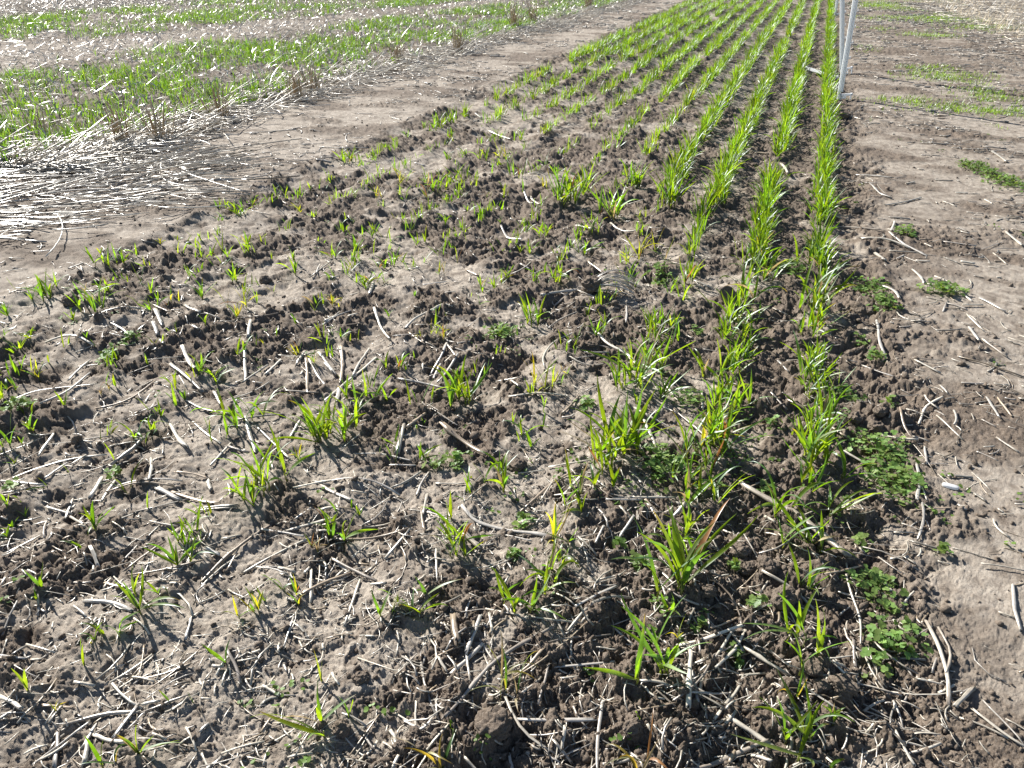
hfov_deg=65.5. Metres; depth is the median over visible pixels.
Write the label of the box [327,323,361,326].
straw stalk
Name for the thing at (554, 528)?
wheat seedling
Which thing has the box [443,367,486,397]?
wheat seedling
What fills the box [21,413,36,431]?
wheat seedling
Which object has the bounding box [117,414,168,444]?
wheat seedling
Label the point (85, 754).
straw stalk
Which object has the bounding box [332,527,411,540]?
straw stalk
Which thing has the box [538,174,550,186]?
wheat seedling
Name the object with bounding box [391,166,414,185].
wheat seedling
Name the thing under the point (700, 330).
clover plant
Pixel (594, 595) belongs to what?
straw stalk
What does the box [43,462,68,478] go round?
straw stalk
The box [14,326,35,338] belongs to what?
wheat seedling
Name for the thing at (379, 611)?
wheat seedling
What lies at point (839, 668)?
straw stalk
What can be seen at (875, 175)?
straw stalk
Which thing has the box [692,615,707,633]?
clover plant
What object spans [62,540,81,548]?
wheat seedling
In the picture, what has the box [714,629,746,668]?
straw stalk
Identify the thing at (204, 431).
straw stalk
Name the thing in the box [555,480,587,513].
wheat seedling
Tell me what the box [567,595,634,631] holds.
straw stalk
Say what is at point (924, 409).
straw stalk
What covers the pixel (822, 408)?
wheat seedling
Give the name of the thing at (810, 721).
wheat seedling
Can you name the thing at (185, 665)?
straw stalk
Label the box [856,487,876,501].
soil clod
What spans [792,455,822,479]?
wheat seedling
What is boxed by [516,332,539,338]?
straw stalk
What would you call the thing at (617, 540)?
clover plant
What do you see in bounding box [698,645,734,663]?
straw stalk
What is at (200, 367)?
wheat seedling
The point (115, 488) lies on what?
straw stalk
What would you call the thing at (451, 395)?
wheat seedling
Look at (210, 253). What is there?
wheat seedling
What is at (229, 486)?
straw stalk
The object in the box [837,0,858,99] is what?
fence post
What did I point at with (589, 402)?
clover plant
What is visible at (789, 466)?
soil clod
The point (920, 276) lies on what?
straw stalk
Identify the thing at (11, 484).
clover plant
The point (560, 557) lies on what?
wheat seedling
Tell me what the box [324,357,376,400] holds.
straw stalk
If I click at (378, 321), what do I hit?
straw stalk
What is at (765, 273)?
wheat seedling
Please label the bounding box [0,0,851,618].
wheat rows
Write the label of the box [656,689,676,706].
straw stalk
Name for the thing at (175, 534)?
wheat seedling
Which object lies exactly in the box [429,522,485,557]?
wheat seedling
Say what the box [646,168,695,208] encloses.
wheat seedling
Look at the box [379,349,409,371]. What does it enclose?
wheat seedling
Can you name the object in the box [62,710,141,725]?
straw stalk
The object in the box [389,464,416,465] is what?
straw stalk
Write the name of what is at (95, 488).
straw stalk
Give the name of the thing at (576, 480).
straw stalk
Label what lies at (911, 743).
straw stalk
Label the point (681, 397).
clover plant
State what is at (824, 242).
wheat seedling
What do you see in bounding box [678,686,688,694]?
soil clod
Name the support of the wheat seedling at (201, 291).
on the ground at (962, 582)
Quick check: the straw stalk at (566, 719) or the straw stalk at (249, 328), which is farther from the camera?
the straw stalk at (249, 328)
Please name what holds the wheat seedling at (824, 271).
on the ground at (962, 582)
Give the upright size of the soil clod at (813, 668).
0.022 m
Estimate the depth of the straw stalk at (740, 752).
1.30 m
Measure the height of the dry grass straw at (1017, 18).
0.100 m
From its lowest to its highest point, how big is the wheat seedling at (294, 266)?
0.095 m
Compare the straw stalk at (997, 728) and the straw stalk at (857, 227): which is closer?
the straw stalk at (997, 728)
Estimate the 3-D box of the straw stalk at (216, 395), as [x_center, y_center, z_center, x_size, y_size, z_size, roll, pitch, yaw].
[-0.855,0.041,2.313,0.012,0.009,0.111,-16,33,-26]
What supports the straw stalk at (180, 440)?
on the ground at (962, 582)
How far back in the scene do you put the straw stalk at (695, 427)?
2.19 m
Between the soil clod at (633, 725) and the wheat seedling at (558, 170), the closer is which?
the soil clod at (633, 725)
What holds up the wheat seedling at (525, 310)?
on the ground at (962, 582)
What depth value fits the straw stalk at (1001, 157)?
4.76 m
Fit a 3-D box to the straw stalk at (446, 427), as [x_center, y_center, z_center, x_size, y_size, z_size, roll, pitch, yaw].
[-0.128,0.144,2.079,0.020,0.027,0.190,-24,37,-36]
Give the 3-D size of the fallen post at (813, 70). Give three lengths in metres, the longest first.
0.489 x 0.055 x 0.027 m
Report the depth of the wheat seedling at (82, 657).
1.44 m
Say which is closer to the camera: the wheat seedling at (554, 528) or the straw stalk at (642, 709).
the straw stalk at (642, 709)
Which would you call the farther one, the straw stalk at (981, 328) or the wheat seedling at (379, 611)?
the straw stalk at (981, 328)
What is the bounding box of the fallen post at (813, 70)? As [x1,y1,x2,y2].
[806,67,838,78]
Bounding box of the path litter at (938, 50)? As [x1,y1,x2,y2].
[0,0,1023,767]
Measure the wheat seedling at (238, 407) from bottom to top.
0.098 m
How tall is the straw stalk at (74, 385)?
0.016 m
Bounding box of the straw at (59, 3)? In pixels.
[0,0,207,18]
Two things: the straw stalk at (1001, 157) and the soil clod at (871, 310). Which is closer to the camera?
the soil clod at (871, 310)
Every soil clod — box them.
[61,293,78,306]
[71,434,82,444]
[126,262,139,270]
[259,275,272,284]
[296,221,304,226]
[331,719,350,738]
[353,669,369,685]
[391,739,406,752]
[405,725,421,738]
[411,702,438,723]
[427,747,445,767]
[474,704,511,743]
[493,647,500,655]
[507,455,526,471]
[516,621,528,632]
[530,682,540,686]
[543,707,559,731]
[585,341,597,349]
[622,717,641,735]
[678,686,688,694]
[685,360,698,368]
[701,584,716,597]
[704,499,723,516]
[731,541,753,557]
[739,465,756,481]
[739,559,756,575]
[756,555,781,574]
[770,584,796,610]
[777,459,799,479]
[790,337,805,348]
[794,238,802,244]
[804,658,822,676]
[813,673,832,692]
[829,672,860,696]
[835,202,848,208]
[838,112,850,119]
[848,411,862,424]
[849,205,861,213]
[849,301,867,316]
[853,694,864,703]
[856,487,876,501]
[865,306,874,315]
[867,420,884,432]
[872,405,887,416]
[873,553,885,562]
[887,588,904,599]
[913,590,928,600]
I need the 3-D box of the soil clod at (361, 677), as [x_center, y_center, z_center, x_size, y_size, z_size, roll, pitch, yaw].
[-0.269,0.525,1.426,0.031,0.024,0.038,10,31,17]
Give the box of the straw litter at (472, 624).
[0,26,1023,767]
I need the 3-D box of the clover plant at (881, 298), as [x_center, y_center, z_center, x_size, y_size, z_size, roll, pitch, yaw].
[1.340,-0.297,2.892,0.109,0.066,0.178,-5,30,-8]
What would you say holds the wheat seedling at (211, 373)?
on the ground at (962, 582)
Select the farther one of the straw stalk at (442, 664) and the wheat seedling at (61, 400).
the wheat seedling at (61, 400)
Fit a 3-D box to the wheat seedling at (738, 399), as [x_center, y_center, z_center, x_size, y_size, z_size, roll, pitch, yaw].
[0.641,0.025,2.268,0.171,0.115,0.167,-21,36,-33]
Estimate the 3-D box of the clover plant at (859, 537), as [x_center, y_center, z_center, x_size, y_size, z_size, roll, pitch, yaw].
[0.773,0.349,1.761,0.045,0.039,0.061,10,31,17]
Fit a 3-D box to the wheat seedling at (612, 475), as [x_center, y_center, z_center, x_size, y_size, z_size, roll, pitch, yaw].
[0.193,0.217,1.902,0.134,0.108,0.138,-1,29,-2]
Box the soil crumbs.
[0,40,1023,767]
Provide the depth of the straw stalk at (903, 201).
3.98 m
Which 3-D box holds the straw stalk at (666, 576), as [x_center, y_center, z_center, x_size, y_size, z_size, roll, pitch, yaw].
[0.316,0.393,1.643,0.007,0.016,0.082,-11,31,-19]
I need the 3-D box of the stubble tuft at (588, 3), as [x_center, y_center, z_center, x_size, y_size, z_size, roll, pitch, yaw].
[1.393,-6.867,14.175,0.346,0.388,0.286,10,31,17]
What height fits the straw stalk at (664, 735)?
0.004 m
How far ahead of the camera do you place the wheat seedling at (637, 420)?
2.05 m
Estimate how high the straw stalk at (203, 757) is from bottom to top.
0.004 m
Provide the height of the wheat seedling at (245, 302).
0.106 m
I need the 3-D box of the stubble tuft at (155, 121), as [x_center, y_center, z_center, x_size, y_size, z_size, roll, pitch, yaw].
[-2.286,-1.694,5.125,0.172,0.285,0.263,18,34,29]
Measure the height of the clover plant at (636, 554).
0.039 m
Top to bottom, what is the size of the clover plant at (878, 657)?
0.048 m
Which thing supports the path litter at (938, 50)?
on the ground at (962, 582)
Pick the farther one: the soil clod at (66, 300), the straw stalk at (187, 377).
the soil clod at (66, 300)
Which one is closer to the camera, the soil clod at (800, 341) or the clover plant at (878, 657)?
the clover plant at (878, 657)
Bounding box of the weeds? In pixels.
[0,65,1023,767]
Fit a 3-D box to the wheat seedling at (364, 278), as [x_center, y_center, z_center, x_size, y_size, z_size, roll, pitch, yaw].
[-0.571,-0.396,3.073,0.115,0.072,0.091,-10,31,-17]
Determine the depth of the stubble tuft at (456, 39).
9.06 m
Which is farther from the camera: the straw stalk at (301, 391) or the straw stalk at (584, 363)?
the straw stalk at (584, 363)
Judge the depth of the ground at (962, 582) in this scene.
2.37 m
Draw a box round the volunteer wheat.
[0,0,622,162]
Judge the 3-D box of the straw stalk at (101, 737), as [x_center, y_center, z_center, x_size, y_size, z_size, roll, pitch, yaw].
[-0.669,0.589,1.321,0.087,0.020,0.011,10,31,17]
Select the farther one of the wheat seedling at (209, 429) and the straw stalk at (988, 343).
the straw stalk at (988, 343)
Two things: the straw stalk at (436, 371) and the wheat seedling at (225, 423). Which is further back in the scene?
the straw stalk at (436, 371)
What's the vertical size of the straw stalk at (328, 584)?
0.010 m
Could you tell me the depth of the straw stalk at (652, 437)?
2.14 m
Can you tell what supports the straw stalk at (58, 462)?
on the ground at (962, 582)
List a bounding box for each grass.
[812,0,1023,129]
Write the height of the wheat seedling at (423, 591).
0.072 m
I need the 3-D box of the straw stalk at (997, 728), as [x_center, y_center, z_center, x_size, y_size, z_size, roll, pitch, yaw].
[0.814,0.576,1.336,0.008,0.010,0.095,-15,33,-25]
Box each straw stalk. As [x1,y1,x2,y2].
[0,383,97,404]
[0,454,106,482]
[0,480,44,485]
[0,654,25,658]
[0,694,23,709]
[1,600,17,635]
[2,535,41,554]
[31,721,89,765]
[37,433,54,456]
[39,372,90,403]
[40,703,74,708]
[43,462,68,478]
[44,506,73,515]
[45,334,96,345]
[52,727,60,767]
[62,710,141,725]
[64,498,73,518]
[67,359,91,380]
[69,515,83,524]
[80,723,96,748]
[81,739,90,767]
[82,599,134,611]
[88,476,103,499]
[88,545,100,567]
[91,732,125,743]
[94,380,155,408]
[100,480,115,501]
[102,307,140,311]
[103,581,127,587]
[106,481,174,492]
[109,435,145,466]
[110,322,129,334]
[111,702,139,738]
[112,478,182,487]
[121,545,136,562]
[123,540,166,571]
[125,663,190,681]
[127,559,202,575]
[137,644,144,679]
[137,699,160,705]
[140,693,190,712]
[142,755,155,767]
[147,456,152,480]
[147,643,206,690]
[149,520,177,526]
[151,321,159,336]
[153,308,163,326]
[154,485,182,500]
[169,362,204,393]
[169,423,188,447]
[170,490,219,503]
[174,470,211,479]
[180,344,196,368]
[184,304,200,312]
[184,618,191,639]
[185,400,222,411]
[192,421,220,443]
[197,506,237,510]
[198,590,226,603]
[200,504,238,508]
[200,521,277,582]
[201,752,207,766]
[203,546,220,555]
[206,478,212,492]
[209,442,231,465]
[212,390,220,405]
[225,445,249,452]
[225,647,241,684]
[226,482,231,496]
[226,547,239,570]
[227,381,270,399]
[237,312,278,317]
[238,413,283,420]
[241,364,268,382]
[242,537,313,574]
[243,349,246,379]
[244,415,257,453]
[246,319,251,338]
[256,426,290,459]
[256,566,288,573]
[260,528,303,536]
[262,684,278,695]
[264,359,281,375]
[283,517,332,531]
[283,616,293,648]
[285,390,318,392]
[288,419,300,438]
[293,478,337,487]
[295,350,305,365]
[299,571,351,594]
[305,357,308,392]
[308,358,325,383]
[309,568,312,603]
[317,351,335,375]
[318,484,353,500]
[322,310,350,324]
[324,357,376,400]
[324,575,350,586]
[325,477,400,495]
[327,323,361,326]
[329,557,376,580]
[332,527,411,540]
[332,560,351,574]
[336,386,341,401]
[339,344,344,381]
[339,345,343,384]
[343,579,360,627]
[349,714,379,755]
[351,348,369,376]
[353,453,410,460]
[364,733,374,749]
[368,281,374,294]
[369,582,386,584]
[373,307,390,339]
[384,527,411,559]
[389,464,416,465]
[391,471,421,487]
[395,422,405,453]
[397,377,444,388]
[402,719,419,727]
[404,304,441,328]
[405,412,426,427]
[414,700,416,725]
[415,471,429,495]
[420,507,426,532]
[423,493,428,514]
[429,342,447,375]
[432,363,441,378]
[435,482,464,483]
[435,548,437,582]
[435,642,472,656]
[437,351,458,382]
[437,655,447,671]
[439,421,487,454]
[441,624,555,719]
[450,613,460,646]
[450,642,484,672]
[460,504,545,536]
[462,530,482,549]
[463,638,470,682]
[464,614,482,654]
[464,756,475,767]
[479,638,493,660]
[488,611,493,632]
[489,130,510,139]
[500,224,521,239]
[503,696,559,755]
[506,534,531,541]
[508,392,566,396]
[508,752,513,767]
[512,469,543,473]
[514,647,544,676]
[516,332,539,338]
[517,717,596,721]
[520,470,576,511]
[523,190,533,203]
[530,729,571,735]
[537,634,610,645]
[537,662,549,704]
[539,289,578,296]
[540,479,553,500]
[542,333,571,367]
[548,459,591,467]
[549,311,576,326]
[552,739,573,764]
[554,292,570,305]
[554,660,614,667]
[560,394,580,414]
[560,723,566,751]
[561,476,579,496]
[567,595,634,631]
[569,356,603,365]
[575,585,617,606]
[584,351,609,352]
[587,260,602,273]
[594,524,604,542]
[595,331,637,364]
[596,573,622,580]
[596,646,615,650]
[596,701,603,767]
[605,498,643,500]
[610,222,635,231]
[611,496,675,498]
[614,628,632,643]
[619,514,634,536]
[625,306,627,322]
[631,405,676,430]
[631,702,676,711]
[643,419,656,447]
[646,503,664,527]
[653,724,675,746]
[654,565,675,584]
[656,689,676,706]
[671,500,699,507]
[672,654,714,700]
[673,408,708,440]
[673,501,686,516]
[676,624,744,646]
[685,644,693,708]
[689,738,771,767]
[692,670,699,701]
[692,691,731,694]
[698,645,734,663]
[700,630,733,670]
[701,392,703,409]
[710,576,744,628]
[710,616,738,627]
[713,673,744,720]
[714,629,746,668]
[720,478,769,494]
[726,714,777,750]
[739,480,853,558]
[739,672,766,675]
[744,645,790,675]
[749,753,772,761]
[761,570,814,610]
[770,392,787,409]
[780,163,788,173]
[788,399,848,438]
[807,687,836,707]
[815,648,844,672]
[824,565,861,574]
[832,226,880,229]
[843,450,886,476]
[845,573,861,644]
[852,638,856,667]
[856,174,892,177]
[856,682,901,696]
[861,237,910,248]
[862,365,893,375]
[868,182,891,197]
[873,252,886,260]
[875,319,886,357]
[881,434,917,439]
[882,285,900,298]
[884,197,921,205]
[888,231,926,255]
[895,729,915,767]
[899,406,916,443]
[904,741,925,747]
[910,507,951,510]
[912,268,925,283]
[912,677,944,685]
[915,462,920,500]
[917,502,924,540]
[918,396,943,424]
[923,447,927,464]
[924,620,950,707]
[936,415,962,439]
[937,626,951,672]
[952,686,976,707]
[965,313,984,330]
[968,326,979,340]
[971,708,1023,746]
[979,297,1005,311]
[981,338,1007,357]
[983,700,1023,744]
[986,396,1000,417]
[991,150,1007,161]
[996,436,1018,452]
[997,397,1011,416]
[1005,231,1022,245]
[1011,583,1021,631]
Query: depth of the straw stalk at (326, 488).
1.89 m
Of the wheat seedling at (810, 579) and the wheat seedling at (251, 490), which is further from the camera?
the wheat seedling at (251, 490)
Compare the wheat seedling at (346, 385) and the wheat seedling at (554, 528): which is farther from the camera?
the wheat seedling at (346, 385)
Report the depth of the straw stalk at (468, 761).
1.28 m
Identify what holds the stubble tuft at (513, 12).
on the ground at (962, 582)
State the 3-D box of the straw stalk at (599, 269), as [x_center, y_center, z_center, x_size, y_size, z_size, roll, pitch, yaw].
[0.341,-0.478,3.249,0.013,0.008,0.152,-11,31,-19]
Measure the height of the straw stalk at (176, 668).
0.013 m
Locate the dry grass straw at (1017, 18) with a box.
[906,0,1023,47]
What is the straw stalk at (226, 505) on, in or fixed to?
on the ground at (962, 582)
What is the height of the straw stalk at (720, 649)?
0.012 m
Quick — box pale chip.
[942,482,958,489]
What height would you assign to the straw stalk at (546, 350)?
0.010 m
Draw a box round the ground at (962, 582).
[0,0,1023,767]
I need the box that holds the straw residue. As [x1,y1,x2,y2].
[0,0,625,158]
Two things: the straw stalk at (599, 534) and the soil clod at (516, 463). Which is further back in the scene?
the soil clod at (516, 463)
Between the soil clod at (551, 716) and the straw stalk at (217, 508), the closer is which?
the soil clod at (551, 716)
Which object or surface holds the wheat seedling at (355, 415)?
on the ground at (962, 582)
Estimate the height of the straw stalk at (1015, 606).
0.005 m
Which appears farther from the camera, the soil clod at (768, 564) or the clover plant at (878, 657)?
the soil clod at (768, 564)
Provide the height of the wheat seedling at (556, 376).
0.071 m
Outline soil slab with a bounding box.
[719,285,742,304]
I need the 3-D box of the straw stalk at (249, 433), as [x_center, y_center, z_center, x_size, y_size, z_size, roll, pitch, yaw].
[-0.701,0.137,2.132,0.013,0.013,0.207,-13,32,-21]
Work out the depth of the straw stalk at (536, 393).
2.31 m
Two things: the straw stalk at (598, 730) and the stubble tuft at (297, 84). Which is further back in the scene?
the stubble tuft at (297, 84)
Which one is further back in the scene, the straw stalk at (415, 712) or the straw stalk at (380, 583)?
the straw stalk at (380, 583)
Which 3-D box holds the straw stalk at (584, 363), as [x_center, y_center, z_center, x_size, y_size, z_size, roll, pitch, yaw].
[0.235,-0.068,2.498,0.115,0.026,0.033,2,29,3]
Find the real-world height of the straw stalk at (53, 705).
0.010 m
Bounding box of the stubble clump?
[581,269,641,295]
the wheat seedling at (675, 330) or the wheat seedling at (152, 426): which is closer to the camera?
the wheat seedling at (152, 426)
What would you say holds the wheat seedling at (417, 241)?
on the ground at (962, 582)
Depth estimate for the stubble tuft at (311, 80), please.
6.75 m
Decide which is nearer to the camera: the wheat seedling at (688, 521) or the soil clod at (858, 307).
the wheat seedling at (688, 521)
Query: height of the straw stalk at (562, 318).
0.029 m
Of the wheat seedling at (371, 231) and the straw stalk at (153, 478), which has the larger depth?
the wheat seedling at (371, 231)
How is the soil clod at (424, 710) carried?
on the ground at (962, 582)
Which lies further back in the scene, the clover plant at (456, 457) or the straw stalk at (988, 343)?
the straw stalk at (988, 343)
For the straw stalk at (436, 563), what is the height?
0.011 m
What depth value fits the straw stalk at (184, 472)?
1.98 m
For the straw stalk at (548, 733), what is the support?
on the ground at (962, 582)
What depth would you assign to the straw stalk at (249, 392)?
2.36 m
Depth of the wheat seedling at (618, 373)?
2.33 m
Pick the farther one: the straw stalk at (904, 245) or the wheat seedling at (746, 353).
the straw stalk at (904, 245)
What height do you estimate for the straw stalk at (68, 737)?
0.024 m
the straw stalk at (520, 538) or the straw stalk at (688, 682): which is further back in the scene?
the straw stalk at (520, 538)
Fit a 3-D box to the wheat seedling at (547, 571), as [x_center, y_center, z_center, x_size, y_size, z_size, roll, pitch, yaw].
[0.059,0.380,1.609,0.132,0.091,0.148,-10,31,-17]
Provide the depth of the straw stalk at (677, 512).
1.83 m
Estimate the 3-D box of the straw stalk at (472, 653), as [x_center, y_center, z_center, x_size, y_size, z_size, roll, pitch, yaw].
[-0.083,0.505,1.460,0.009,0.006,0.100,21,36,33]
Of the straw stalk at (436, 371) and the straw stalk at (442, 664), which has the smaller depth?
the straw stalk at (442, 664)
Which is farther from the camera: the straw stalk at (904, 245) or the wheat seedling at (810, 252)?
the straw stalk at (904, 245)
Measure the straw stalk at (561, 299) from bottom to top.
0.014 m
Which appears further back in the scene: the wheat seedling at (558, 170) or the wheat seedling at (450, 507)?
the wheat seedling at (558, 170)
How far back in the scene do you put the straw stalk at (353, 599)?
1.60 m
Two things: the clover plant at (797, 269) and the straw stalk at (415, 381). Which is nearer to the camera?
the straw stalk at (415, 381)
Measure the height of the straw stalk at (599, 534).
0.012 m
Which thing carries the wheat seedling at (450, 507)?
on the ground at (962, 582)
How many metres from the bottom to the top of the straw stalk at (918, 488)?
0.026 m
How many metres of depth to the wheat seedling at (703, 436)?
2.05 m
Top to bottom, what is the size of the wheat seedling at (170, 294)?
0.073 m
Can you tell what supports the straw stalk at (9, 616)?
on the ground at (962, 582)
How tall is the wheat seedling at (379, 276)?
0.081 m
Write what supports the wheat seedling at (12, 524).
on the ground at (962, 582)
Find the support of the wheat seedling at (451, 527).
on the ground at (962, 582)
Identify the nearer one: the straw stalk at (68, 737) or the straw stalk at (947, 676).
the straw stalk at (68, 737)
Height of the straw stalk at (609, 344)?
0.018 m
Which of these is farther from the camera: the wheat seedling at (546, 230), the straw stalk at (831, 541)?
the wheat seedling at (546, 230)
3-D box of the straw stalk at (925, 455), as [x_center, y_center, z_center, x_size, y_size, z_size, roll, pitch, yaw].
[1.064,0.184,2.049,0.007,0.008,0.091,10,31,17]
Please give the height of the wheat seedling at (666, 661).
0.151 m
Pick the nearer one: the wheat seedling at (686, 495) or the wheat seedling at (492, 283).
the wheat seedling at (686, 495)
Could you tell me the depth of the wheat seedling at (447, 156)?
4.84 m
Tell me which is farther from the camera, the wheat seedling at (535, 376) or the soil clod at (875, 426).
the wheat seedling at (535, 376)
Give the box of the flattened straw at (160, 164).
[0,120,312,256]
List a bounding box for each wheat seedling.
[0,302,10,315]
[0,376,17,399]
[0,426,20,452]
[1,506,27,528]
[1,525,8,537]
[4,337,29,353]
[11,668,28,689]
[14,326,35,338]
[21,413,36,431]
[22,272,60,301]
[22,357,49,382]
[25,479,47,490]
[25,561,42,586]
[29,269,65,293]
[31,587,37,599]
[48,699,64,710]
[54,387,67,404]
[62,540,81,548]
[65,280,122,311]
[65,308,76,320]
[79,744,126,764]
[80,615,138,636]
[80,622,101,639]
[80,639,84,665]
[81,243,119,270]
[81,501,114,532]
[85,737,103,767]
[93,275,119,292]
[97,381,112,394]
[112,247,129,262]
[114,565,185,623]
[115,728,181,753]
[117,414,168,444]
[131,565,139,596]
[132,296,166,309]
[141,532,214,564]
[145,581,167,594]
[156,406,164,415]
[159,283,179,306]
[166,384,176,405]
[167,520,196,543]
[179,389,185,399]
[187,351,212,373]
[189,277,213,299]
[189,386,283,436]
[196,241,217,257]
[201,366,233,384]
[202,639,229,663]
[203,416,211,441]
[212,231,222,251]
[213,426,313,496]
[214,199,229,208]
[214,284,256,307]
[219,462,265,506]
[220,589,264,618]
[222,263,249,281]
[223,413,228,434]
[225,200,250,215]
[226,300,241,317]
[228,407,237,429]
[231,230,252,243]
[235,336,249,354]
[252,675,355,739]
[258,393,336,442]
[261,574,299,589]
[276,254,299,275]
[285,340,300,355]
[287,443,303,459]
[287,573,305,605]
[289,393,353,440]
[302,292,329,310]
[305,534,325,551]
[311,396,371,441]
[312,509,377,544]
[314,652,322,680]
[318,293,338,304]
[320,241,345,258]
[334,146,361,161]
[338,376,351,398]
[339,697,352,717]
[340,149,354,163]
[345,233,366,250]
[350,365,397,403]
[352,221,380,237]
[353,271,378,289]
[366,267,389,282]
[369,184,383,199]
[371,588,390,615]
[372,256,388,267]
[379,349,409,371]
[387,728,456,767]
[388,247,403,266]
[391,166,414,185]
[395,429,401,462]
[398,577,459,613]
[407,225,426,245]
[415,179,432,197]
[417,443,440,459]
[421,506,490,555]
[424,172,449,192]
[429,355,491,406]
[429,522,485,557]
[430,320,449,341]
[430,321,447,333]
[435,262,445,273]
[436,213,449,224]
[439,171,457,186]
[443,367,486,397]
[444,150,453,159]
[444,161,468,180]
[446,112,454,122]
[446,127,453,137]
[446,490,451,519]
[471,451,517,492]
[472,146,488,159]
[472,630,536,709]
[477,272,503,292]
[490,566,568,621]
[492,141,509,156]
[500,264,513,284]
[504,416,546,436]
[507,158,535,178]
[514,127,525,140]
[514,238,538,253]
[517,538,577,597]
[518,294,545,327]
[523,353,567,391]
[525,430,539,448]
[530,221,551,238]
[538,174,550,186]
[540,542,578,567]
[541,256,582,282]
[546,495,574,545]
[546,528,577,542]
[547,165,589,206]
[547,366,564,384]
[549,163,563,175]
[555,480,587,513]
[556,418,641,461]
[564,164,603,194]
[564,447,619,494]
[570,369,674,458]
[575,238,604,254]
[580,325,694,379]
[581,215,606,234]
[585,414,636,474]
[586,594,707,684]
[587,182,638,220]
[587,309,620,334]
[603,347,663,403]
[605,706,666,767]
[613,498,756,596]
[614,261,646,286]
[617,247,643,262]
[619,156,654,188]
[620,330,672,367]
[623,225,674,259]
[623,357,692,398]
[640,345,670,372]
[641,523,715,562]
[642,395,768,459]
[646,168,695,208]
[647,308,679,344]
[658,309,682,326]
[659,495,712,542]
[661,593,679,614]
[667,614,685,637]
[672,444,707,487]
[679,256,704,283]
[679,456,753,504]
[684,457,740,499]
[685,463,715,498]
[686,340,739,379]
[690,434,727,469]
[693,393,765,447]
[695,287,770,322]
[697,401,747,452]
[700,397,747,441]
[701,369,772,414]
[702,395,745,423]
[710,314,772,345]
[712,350,755,375]
[713,364,749,392]
[720,258,784,306]
[727,338,756,359]
[732,668,852,766]
[735,236,779,259]
[739,342,762,359]
[744,570,848,675]
[748,251,794,282]
[749,461,834,530]
[755,240,784,268]
[758,300,771,313]
[766,484,856,557]
[779,663,806,701]
[783,397,876,479]
[784,394,841,425]
[784,412,845,459]
[788,543,838,594]
[790,309,837,337]
[792,233,837,268]
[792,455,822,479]
[793,331,842,381]
[794,341,831,372]
[794,367,833,394]
[797,253,856,310]
[799,252,851,283]
[800,233,836,257]
[800,446,832,491]
[803,342,834,357]
[805,296,847,331]
[805,481,887,516]
[808,234,840,268]
[815,372,851,425]
[823,702,845,725]
[829,758,844,767]
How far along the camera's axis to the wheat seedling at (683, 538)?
1.70 m
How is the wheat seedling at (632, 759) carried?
on the ground at (962, 582)
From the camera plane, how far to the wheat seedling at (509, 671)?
1.40 m
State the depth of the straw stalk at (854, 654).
1.48 m
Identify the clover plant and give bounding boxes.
[0,395,36,412]
[1,476,18,489]
[95,341,121,364]
[104,464,122,478]
[121,330,141,344]
[421,454,454,469]
[447,450,463,469]
[482,322,517,338]
[506,547,521,561]
[512,511,536,528]
[573,395,596,410]
[612,536,628,550]
[630,549,650,571]
[634,434,680,493]
[647,261,671,286]
[665,449,686,471]
[670,388,706,404]
[690,324,702,334]
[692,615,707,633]
[726,640,744,668]
[727,557,740,570]
[746,591,771,608]
[757,479,776,493]
[765,414,782,429]
[774,257,810,276]
[838,383,867,401]
[839,564,908,599]
[845,427,921,472]
[848,276,889,292]
[850,331,869,344]
[851,532,873,551]
[858,456,927,505]
[859,612,934,661]
[859,647,893,677]
[861,289,903,311]
[866,346,886,361]
[870,591,908,613]
[879,394,899,407]
[894,224,917,236]
[916,277,969,295]
[932,541,953,553]
[956,158,1003,177]
[977,169,1023,191]
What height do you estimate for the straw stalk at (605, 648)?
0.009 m
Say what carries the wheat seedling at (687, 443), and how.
on the ground at (962, 582)
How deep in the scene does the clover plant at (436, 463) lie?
2.01 m
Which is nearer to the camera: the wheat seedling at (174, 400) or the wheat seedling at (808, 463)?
the wheat seedling at (808, 463)
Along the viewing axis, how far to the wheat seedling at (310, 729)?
1.32 m
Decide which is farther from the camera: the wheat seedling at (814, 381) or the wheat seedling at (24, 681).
the wheat seedling at (814, 381)
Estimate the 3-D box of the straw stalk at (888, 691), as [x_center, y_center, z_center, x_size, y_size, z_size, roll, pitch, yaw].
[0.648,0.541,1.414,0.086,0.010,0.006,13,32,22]
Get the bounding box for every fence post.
[834,0,839,15]
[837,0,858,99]
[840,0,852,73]
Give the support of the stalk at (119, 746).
on the ground at (962, 582)
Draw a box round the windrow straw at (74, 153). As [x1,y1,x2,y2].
[0,0,657,175]
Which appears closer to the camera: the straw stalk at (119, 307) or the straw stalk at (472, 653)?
the straw stalk at (472, 653)
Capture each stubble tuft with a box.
[18,104,55,134]
[98,98,133,142]
[133,96,176,141]
[191,79,233,118]
[281,71,308,98]
[299,60,322,92]
[386,35,403,60]
[449,23,469,52]
[503,1,529,26]
[526,2,540,20]
[585,0,594,8]
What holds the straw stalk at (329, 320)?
on the ground at (962, 582)
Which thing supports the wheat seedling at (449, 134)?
on the ground at (962, 582)
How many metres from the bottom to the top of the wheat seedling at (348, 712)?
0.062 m
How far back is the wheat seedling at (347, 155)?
4.76 m
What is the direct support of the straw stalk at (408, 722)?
on the ground at (962, 582)
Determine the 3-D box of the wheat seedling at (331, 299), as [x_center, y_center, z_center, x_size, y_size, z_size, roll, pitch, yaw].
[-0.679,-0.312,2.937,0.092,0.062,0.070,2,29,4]
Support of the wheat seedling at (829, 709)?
on the ground at (962, 582)

